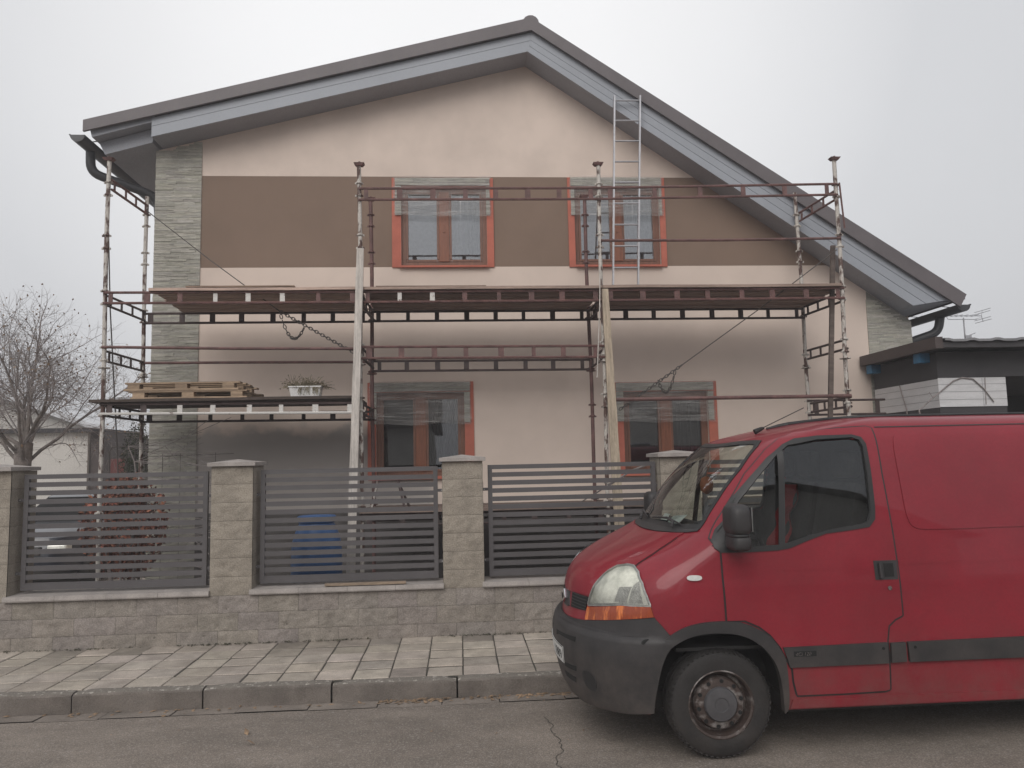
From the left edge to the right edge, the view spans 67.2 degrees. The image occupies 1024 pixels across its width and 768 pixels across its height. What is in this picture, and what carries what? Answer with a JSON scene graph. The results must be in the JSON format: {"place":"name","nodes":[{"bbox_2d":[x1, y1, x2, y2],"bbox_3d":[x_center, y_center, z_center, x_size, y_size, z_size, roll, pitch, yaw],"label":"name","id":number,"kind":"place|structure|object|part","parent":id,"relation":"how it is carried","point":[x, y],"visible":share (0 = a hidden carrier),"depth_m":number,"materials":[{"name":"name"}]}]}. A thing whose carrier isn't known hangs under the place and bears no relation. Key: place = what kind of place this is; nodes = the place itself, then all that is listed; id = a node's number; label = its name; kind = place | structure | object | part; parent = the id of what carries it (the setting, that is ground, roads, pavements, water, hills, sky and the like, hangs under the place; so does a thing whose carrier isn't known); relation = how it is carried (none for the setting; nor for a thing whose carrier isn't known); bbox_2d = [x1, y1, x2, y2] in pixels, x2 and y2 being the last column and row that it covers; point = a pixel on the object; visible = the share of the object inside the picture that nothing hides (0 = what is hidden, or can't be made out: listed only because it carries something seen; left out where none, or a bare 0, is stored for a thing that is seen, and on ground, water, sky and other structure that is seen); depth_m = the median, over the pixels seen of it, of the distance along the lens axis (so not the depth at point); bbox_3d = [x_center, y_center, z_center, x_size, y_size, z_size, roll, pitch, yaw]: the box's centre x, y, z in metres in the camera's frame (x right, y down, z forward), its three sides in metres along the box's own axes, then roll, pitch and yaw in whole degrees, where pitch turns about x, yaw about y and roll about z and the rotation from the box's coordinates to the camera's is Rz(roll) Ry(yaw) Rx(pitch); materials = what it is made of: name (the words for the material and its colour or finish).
{"place":"outdoors","nodes":[
{"label":"outdoors","id":0,"kind":"place"},
{"bbox_2d":[33,560,144,590],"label":"garden ground","id":1,"kind":"structure","parent":0,"point":[56,580],"depth_m":12.41,"materials":[{"name":"soil"}]},
{"bbox_2d":[0,371,148,506],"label":"warehouse","id":2,"kind":"structure","parent":1,"relation":"on","point":[48,464],"depth_m":18.33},
{"bbox_2d":[0,283,150,480],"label":"bare tree","id":3,"kind":"object","parent":1,"relation":"on","point":[22,449],"visible":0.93,"depth_m":12.46,"materials":[{"name":"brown plant"}]},
{"bbox_2d":[33,493,146,580],"bbox_3d":[-7.447,2.561,13.326,1.760,1.395,4.270,-1,-6,-4],"label":"parked car","id":4,"kind":"object","parent":1,"relation":"on","point":[60,538],"visible":0.14,"depth_m":11.78,"materials":[{"name":"white paint"}]},
{"bbox_2d":[110,459,124,563],"bbox_3d":[-7.392,2.385,14.415,0.254,1.962,0.090,-1,-6,-4],"label":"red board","id":5,"kind":"object","parent":1,"relation":"on","point":[112,468],"visible":0.17,"depth_m":14.45,"materials":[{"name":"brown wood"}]},
{"bbox_2d":[77,472,170,587],"bbox_3d":[-4.791,1.949,9.498,1.098,1.738,0.639,-1,-6,-4],"label":"beech hedge","id":6,"kind":"object","parent":1,"relation":"on","point":[121,528],"visible":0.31,"depth_m":9.43,"materials":[{"name":"brown plant"}]},
{"bbox_2d":[118,422,148,528],"bbox_3d":[-6.678,1.955,13.659,0.563,2.640,1.003,-1,-6,-4],"label":"evergreen shrub","id":7,"kind":"object","parent":1,"relation":"on","point":[129,465],"visible":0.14,"depth_m":13.62,"materials":[{"name":"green plant"}]},
{"bbox_2d":[104,417,233,588],"bbox_3d":[-4.271,1.603,9.744,1.682,2.351,0.148,-1,-6,-6],"label":"wire trellis","id":8,"kind":"object","parent":1,"relation":"on","point":[151,463],"visible":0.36,"depth_m":9.80,"materials":[{"name":"metal"}]},
{"bbox_2d":[290,514,342,582],"bbox_3d":[-2.208,2.086,8.705,0.576,1.190,0.576,-1,-6,-4],"label":"plastic barrel","id":9,"kind":"object","parent":1,"relation":"on","point":[316,548],"visible":0.3,"depth_m":8.53,"materials":[{"name":"blue plastic"}]},
{"bbox_2d":[0,450,701,652],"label":"boundary wall","id":10,"kind":"structure","parent":1,"relation":"on","point":[236,601],"depth_m":7.66,"materials":[{"name":"concrete"}]},
{"bbox_2d":[15,471,210,590],"bbox_3d":[-3.969,1.464,7.723,1.930,1.140,0.040,-1,-6,-4],"label":"fence panel","id":11,"kind":"object","parent":10,"relation":"attached to","point":[27,500],"visible":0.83,"depth_m":7.70,"materials":[{"name":"grey paint"}]},
{"bbox_2d":[256,466,442,582],"bbox_3d":[-1.657,1.430,7.883,1.935,1.135,0.040,-1,-6,-4],"label":"fence panel","id":12,"kind":"object","parent":10,"relation":"attached to","point":[264,529],"visible":0.92,"depth_m":7.86,"materials":[{"name":"grey paint"}]},
{"bbox_2d":[325,581,405,585],"bbox_3d":[-1.463,1.995,7.699,0.800,0.022,0.055,-1,-6,-4],"label":"timber batten","id":13,"kind":"object","parent":10,"relation":"on","point":[365,583],"visible":1,"depth_m":7.68,"materials":[{"name":"brown wood"}]},
{"bbox_2d":[483,461,656,575],"bbox_3d":[0.640,1.397,8.041,1.910,1.135,0.040,-1,-6,-4],"label":"fence panel","id":14,"kind":"object","parent":10,"relation":"attached to","point":[652,486],"visible":0.66,"depth_m":8.02,"materials":[{"name":"grey paint"}]},
{"bbox_2d":[581,466,645,501],"bbox_3d":[1.130,1.066,8.340,0.830,0.446,0.096,-2,-6,10],"label":"stick","id":15,"kind":"object","parent":10,"relation":"on","point":[622,476],"visible":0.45,"depth_m":8.34,"materials":[{"name":"brown wood"}]},
{"bbox_2d":[702,459,763,516],"bbox_3d":[2.864,1.364,8.194,1.820,1.135,0.040,-1,-6,-4],"label":"fence panel","id":16,"kind":"object","parent":10,"relation":"attached to","point":[706,500],"visible":0.06,"depth_m":8.17,"materials":[{"name":"grey paint"}]},
{"bbox_2d":[346,248,363,580],"bbox_3d":[-1.899,0.519,9.289,0.229,4.410,0.040,-1,-6,-4],"label":"timber prop","id":17,"kind":"object","parent":1,"relation":"on","point":[355,417],"visible":0.71,"depth_m":9.32,"materials":[{"name":"beige wood"}]},
{"bbox_2d":[94,156,885,587],"bbox_3d":[0.136,-0.052,10.089,10.341,5.720,1.140,-1,-6,-4],"label":"scaffolding","id":18,"kind":"object","parent":1,"relation":"on","point":[368,350],"visible":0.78,"depth_m":9.86,"materials":[{"name":"brown metal"}]},
{"bbox_2d":[108,244,118,480],"bbox_3d":[-4.869,-0.633,9.401,0.237,3.744,0.052,1,-6,-17],"label":"rope","id":19,"kind":"object","parent":18,"relation":"hanging from","point":[113,367],"visible":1,"depth_m":9.36,"materials":[{"name":"fabric"}]},
{"bbox_2d":[89,395,351,403],"bbox_3d":[-3.468,0.190,9.353,3.133,0.037,0.227,-1,-6,-4],"label":"scaffold plank","id":20,"kind":"object","parent":18,"relation":"on","point":[228,399],"visible":0.93,"depth_m":9.27,"materials":[{"name":"brown wood"}]},
{"bbox_2d":[128,389,263,398],"bbox_3d":[-3.963,0.173,9.780,1.462,0.100,0.920,-1,-6,-4],"label":"wooden pallet","id":21,"kind":"object","parent":20,"relation":"on","point":[191,394],"visible":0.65,"depth_m":9.36,"materials":[{"name":"brown wood"}]},
{"bbox_2d":[124,381,258,393],"bbox_3d":[-4.025,0.071,9.786,1.398,0.100,0.920,-1,-6,-4],"label":"wooden pallet","id":22,"kind":"object","parent":21,"relation":"on","point":[175,386],"visible":0.67,"depth_m":9.37,"materials":[{"name":"brown wood"}]},
{"bbox_2d":[126,401,351,405],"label":"scaffold plank","id":23,"kind":"object","parent":18,"relation":"on","point":[186,405],"visible":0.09,"depth_m":9.79,"materials":[{"name":"brown wood"}]},
{"bbox_2d":[116,400,364,407],"bbox_3d":[-3.520,0.261,10.055,3.146,0.038,0.227,-1,-6,-4],"label":"scaffold plank","id":24,"kind":"object","parent":18,"relation":"on","point":[195,406],"visible":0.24,"depth_m":10.03,"materials":[{"name":"brown wood"}]},
{"bbox_2d":[129,402,366,408],"bbox_3d":[-3.522,0.285,10.290,3.110,0.037,0.228,-1,-6,-4],"label":"scaffold plank","id":25,"kind":"object","parent":18,"relation":"on","point":[242,406],"visible":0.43,"depth_m":10.27,"materials":[{"name":"brown wood"}]},
{"bbox_2d":[147,211,352,353],"bbox_3d":[-3.428,-1.352,9.952,3.133,2.180,0.096,-3,-6,13],"label":"tie cable","id":26,"kind":"object","parent":18,"relation":"attached to","point":[295,338],"visible":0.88,"depth_m":9.73,"materials":[{"name":"metal"}]},
{"bbox_2d":[148,287,354,294],"bbox_3d":[-3.162,-1.153,9.511,2.499,0.039,0.225,-1,-6,-4],"label":"scaffold plank","id":27,"kind":"object","parent":18,"relation":"on","point":[267,289],"visible":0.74,"depth_m":9.43,"materials":[{"name":"brown wood"}]},
{"bbox_2d":[185,285,294,287],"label":"plank","id":28,"kind":"object","parent":27,"relation":"on","point":[236,286],"visible":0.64,"depth_m":9.41,"materials":[{"name":"brown wood"}]},
{"bbox_2d":[164,298,349,301],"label":"scaffold plank","id":29,"kind":"object","parent":18,"relation":"on","point":[206,300],"visible":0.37,"depth_m":9.88,"materials":[{"name":"brown wood"}]},
{"bbox_2d":[158,293,364,298],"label":"scaffold plank","id":30,"kind":"object","parent":18,"relation":"on","point":[267,296],"visible":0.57,"depth_m":9.70,"materials":[{"name":"brown wood"}]},
{"bbox_2d":[176,400,351,402],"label":"scaffold plank","id":31,"kind":"object","parent":18,"relation":"on","point":[287,401],"visible":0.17,"depth_m":9.57,"materials":[{"name":"brown wood"}]},
{"bbox_2d":[280,374,335,395],"bbox_3d":[-2.578,0.032,9.760,0.688,0.319,0.456,-1,-6,-4],"label":"flower box","id":32,"kind":"object","parent":31,"relation":"on","point":[309,388],"visible":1,"depth_m":9.66,"materials":[{"name":"white plastic"}]},
{"bbox_2d":[172,303,365,308],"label":"scaffold plank","id":33,"kind":"object","parent":18,"relation":"on","point":[214,306],"visible":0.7,"depth_m":10.18,"materials":[{"name":"brown wood"}]},
{"bbox_2d":[179,308,367,311],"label":"scaffold plank","id":34,"kind":"object","parent":18,"relation":"on","point":[270,310],"visible":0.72,"depth_m":10.38,"materials":[{"name":"brown wood"}]},
{"bbox_2d":[372,306,587,310],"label":"scaffold plank","id":35,"kind":"object","parent":18,"relation":"on","point":[489,308],"visible":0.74,"depth_m":10.57,"materials":[{"name":"brown wood"}]},
{"bbox_2d":[370,297,592,300],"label":"scaffold plank","id":36,"kind":"object","parent":18,"relation":"on","point":[474,298],"visible":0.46,"depth_m":10.07,"materials":[{"name":"brown wood"}]},
{"bbox_2d":[370,500,592,506],"bbox_3d":[-0.385,1.622,10.335,3.000,0.038,0.287,-1,-6,-4],"label":"scaffold plank","id":37,"kind":"object","parent":18,"relation":"on","point":[487,503],"visible":0.35,"depth_m":10.30,"materials":[{"name":"brown wood"}]},
{"bbox_2d":[371,302,592,307],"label":"scaffold plank","id":38,"kind":"object","parent":18,"relation":"on","point":[493,304],"visible":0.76,"depth_m":10.37,"materials":[{"name":"brown wood"}]},
{"bbox_2d":[363,285,601,292],"bbox_3d":[-0.366,-1.194,9.703,2.987,0.037,0.228,-1,-6,-4],"label":"scaffold plank","id":39,"kind":"object","parent":18,"relation":"on","point":[483,287],"visible":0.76,"depth_m":9.61,"materials":[{"name":"brown wood"}]},
{"bbox_2d":[376,285,485,286],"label":"plank","id":40,"kind":"object","parent":39,"relation":"on","point":[431,285],"visible":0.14,"depth_m":9.68,"materials":[{"name":"brown wood"}]},
{"bbox_2d":[359,506,606,513],"bbox_3d":[-0.344,1.529,9.456,2.995,0.039,0.286,-1,-6,-4],"label":"scaffold plank","id":41,"kind":"object","parent":18,"relation":"on","point":[484,509],"visible":0.33,"depth_m":9.34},
{"bbox_2d":[370,292,598,297],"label":"scaffold plank","id":42,"kind":"object","parent":18,"relation":"on","point":[483,294],"visible":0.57,"depth_m":9.91,"materials":[{"name":"brown wood"}]},
{"bbox_2d":[597,233,600,377],"bbox_3d":[1.089,-0.992,9.614,0.131,1.837,0.036,1,-6,-24],"label":"rope","id":43,"kind":"object","parent":18,"relation":"hanging from","point":[599,303],"visible":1,"depth_m":9.61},
{"bbox_2d":[597,496,761,500],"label":"scaffold plank","id":44,"kind":"object","parent":18,"relation":"on","point":[701,498],"visible":0.09,"depth_m":10.49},
{"bbox_2d":[610,501,760,506],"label":"scaffold plank","id":45,"kind":"object","parent":18,"relation":"on","point":[702,504],"visible":0.09,"depth_m":9.51,"materials":[{"name":"brown wood"}]},
{"bbox_2d":[591,304,807,308],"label":"scaffold plank","id":46,"kind":"object","parent":18,"relation":"on","point":[705,306],"visible":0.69,"depth_m":10.80,"materials":[{"name":"brown wood"}]},
{"bbox_2d":[594,299,819,304],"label":"scaffold plank","id":47,"kind":"object","parent":18,"relation":"on","point":[735,302],"visible":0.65,"depth_m":10.59,"materials":[{"name":"brown wood"}]},
{"bbox_2d":[612,95,640,284],"bbox_3d":[1.618,-2.663,10.849,0.569,3.035,0.270,-1,-6,-4],"label":"ladder","id":48,"kind":"object","parent":47,"relation":"on","point":[638,202],"visible":0.88,"depth_m":10.84,"materials":[{"name":"metal"}]},
{"bbox_2d":[598,295,824,300],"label":"scaffold plank","id":49,"kind":"object","parent":18,"relation":"on","point":[638,297],"visible":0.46,"depth_m":10.28,"materials":[{"name":"brown wood"}]},
{"bbox_2d":[598,290,828,295],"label":"scaffold plank","id":50,"kind":"object","parent":18,"relation":"on","point":[717,293],"visible":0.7,"depth_m":10.11,"materials":[{"name":"brown wood"}]},
{"bbox_2d":[602,283,841,290],"bbox_3d":[2.685,-1.243,9.913,3.105,0.039,0.228,-1,-6,-4],"label":"scaffold plank","id":51,"kind":"object","parent":18,"relation":"on","point":[649,286],"visible":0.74,"depth_m":9.81,"materials":[{"name":"brown wood"}]},
{"bbox_2d":[619,249,836,410],"bbox_3d":[2.830,-0.705,10.120,2.904,2.026,0.092,-2,-6,8],"label":"tie cable","id":52,"kind":"object","parent":18,"relation":"attached to","point":[662,390],"visible":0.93,"depth_m":10.14,"materials":[{"name":"metal"}]},
{"bbox_2d":[601,289,624,530],"bbox_3d":[1.274,0.736,9.481,0.211,3.880,0.040,-1,-6,-4],"label":"timber prop","id":53,"kind":"object","parent":1,"relation":"on","point":[613,424],"visible":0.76,"depth_m":9.52,"materials":[{"name":"beige wood"}]},
{"bbox_2d":[828,245,834,416],"bbox_3d":[4.111,0.410,9.947,0.417,4.500,0.040,-1,-6,-4],"label":"timber prop","id":54,"kind":"object","parent":1,"relation":"on","point":[831,338],"visible":0.52,"depth_m":10.04,"materials":[{"name":"brown wood"}]},
{"bbox_2d":[859,337,1023,413],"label":"shed","id":55,"kind":"structure","parent":1,"relation":"on","point":[933,366],"depth_m":9.95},
{"bbox_2d":[899,377,993,413],"bbox_3d":[5.661,1.295,10.144,1.018,2.693,0.872,-1,-6,-4],"label":"bare vine","id":56,"kind":"object","parent":55,"relation":"attached to","point":[943,389],"visible":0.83,"depth_m":9.86,"materials":[{"name":"brown plant"}]},
{"bbox_2d":[947,308,990,338],"bbox_3d":[7.267,-0.793,12.660,1.060,0.861,0.400,-1,-6,-4],"label":"tv antenna","id":57,"kind":"object","parent":55,"relation":"on","point":[967,336],"visible":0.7,"depth_m":12.69,"materials":[{"name":"metal"}]},
{"bbox_2d":[0,632,560,692],"bbox_3d":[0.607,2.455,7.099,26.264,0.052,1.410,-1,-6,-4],"label":"pavement","id":58,"kind":"structure","parent":0,"point":[67,676],"depth_m":6.83,"materials":[{"name":"grey concrete"}]},
{"bbox_2d":[3,631,550,652],"bbox_3d":[-1.883,2.527,7.571,9.194,0.030,0.107,-1,-6,-4],"label":"moss","id":59,"kind":"object","parent":58,"relation":"on","point":[337,640],"visible":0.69,"depth_m":7.55,"materials":[{"name":"green plant"}]},
{"bbox_2d":[0,695,579,723],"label":"gutter bed","id":60,"kind":"object","parent":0,"point":[270,711],"visible":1,"depth_m":5.94,"materials":[{"name":"grey concrete"}]},
{"bbox_2d":[0,692,576,722],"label":"gutter strip","id":61,"kind":"object","parent":60,"relation":"on","point":[324,706],"visible":0.56,"depth_m":5.99,"materials":[{"name":"grey concrete"}]},
{"bbox_2d":[3,692,650,740],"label":"fallen leaves","id":62,"kind":"object","parent":61,"relation":"on","point":[423,699],"depth_m":6.11,"materials":[{"name":"brown plant"}]},
{"bbox_2d":[368,479,409,506],"bbox_3d":[-1.520,1.379,9.841,0.621,0.402,0.407,-1,-6,-4],"label":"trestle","id":63,"kind":"object","parent":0,"point":[400,489],"visible":0.37,"depth_m":9.80,"materials":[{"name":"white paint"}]},
{"bbox_2d":[332,679,457,697],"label":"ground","id":64,"kind":"structure","parent":0,"point":[456,687],"depth_m":6.78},
{"bbox_2d":[0,670,572,716],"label":"kerb","id":65,"kind":"structure","parent":64,"relation":"on","point":[130,699],"depth_m":6.11,"materials":[{"name":"concrete"}]},
{"bbox_2d":[0,699,1023,767],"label":"road","id":66,"kind":"structure","parent":0,"point":[980,735],"depth_m":5.08,"materials":[{"name":"grey asphalt"}]},
{"bbox_2d":[546,718,563,767],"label":"road crack","id":67,"kind":"object","parent":66,"relation":"on","point":[560,743],"visible":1,"depth_m":4.92,"materials":[{"name":"black asphalt"}]},
{"bbox_2d":[552,407,1023,757],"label":"delivery van","id":68,"kind":"object","parent":66,"relation":"on","point":[890,573],"visible":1,"depth_m":4.75,"materials":[{"name":"red paint"}]},
{"bbox_2d":[668,515,685,522],"bbox_3d":[1.150,0.957,5.440,0.107,0.033,0.496,-3,-6,21],"label":"paper sheet","id":69,"kind":"object","parent":68,"relation":"on","point":[678,518],"visible":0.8,"depth_m":5.54,"materials":[{"name":"white paper"}]},
{"bbox_3d":[1.687,1.255,6.503,1.175,1.635,0.475,-1,-6,-4],"label":"front door","id":70,"kind":"part","parent":68,"relation":"part of","materials":[{"name":"clear glass"}]},
{"bbox_2d":[700,455,712,493],"bbox_3d":[1.450,0.675,5.751,0.104,0.291,0.099,-1,-6,-4],"label":"pennant","id":71,"kind":"object","parent":68,"relation":"hanging from","point":[706,484],"visible":1,"depth_m":5.71,"materials":[{"name":"orange fabric"}]},
{"bbox_2d":[766,484,798,544],"bbox_3d":[2.095,1.027,5.960,0.168,0.500,0.400,-1,-6,-4],"label":"jacket","id":72,"kind":"object","parent":68,"relation":"on","point":[791,490],"visible":0.64,"depth_m":5.92,"materials":[{"name":"red fabric"}]},
{"bbox_3d":[1.806,1.074,4.737,1.175,1.635,0.475,-1,-6,-4],"label":"front door","id":73,"kind":"part","parent":68,"relation":"part of","materials":[{"name":"red paint"}]},
{"bbox_2d":[0,0,1023,420],"label":"sky","id":74,"kind":"structure","parent":0,"point":[920,102],"materials":[{"name":"grey"}]},
{"bbox_2d":[69,15,970,584],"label":"house","id":75,"kind":"structure","parent":0,"point":[249,183],"depth_m":11.17,"materials":[{"name":"paint"}]},
{"bbox_2d":[367,381,474,479],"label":"window","id":76,"kind":"structure","parent":75,"relation":"in","point":[414,429],"depth_m":11.02,"materials":[{"name":"orange glass"}]},
{"bbox_2d":[392,178,493,267],"bbox_3d":[-1.011,-2.350,11.292,1.478,1.343,0.205,-1,-6,-4],"label":"window","id":77,"kind":"structure","parent":75,"relation":"in","point":[435,234],"depth_m":11.31,"materials":[{"name":"orange glass"}]},
{"bbox_2d":[567,177,667,266],"bbox_3d":[1.556,-2.395,11.469,1.460,1.364,0.205,-1,-6,-4],"label":"window","id":78,"kind":"structure","parent":75,"relation":"in","point":[624,213],"depth_m":11.48,"materials":[{"name":"orange glass"}]},
{"bbox_2d":[615,381,719,475],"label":"window","id":79,"kind":"structure","parent":75,"relation":"in","point":[644,427],"depth_m":11.25,"materials":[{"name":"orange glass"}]}
]}

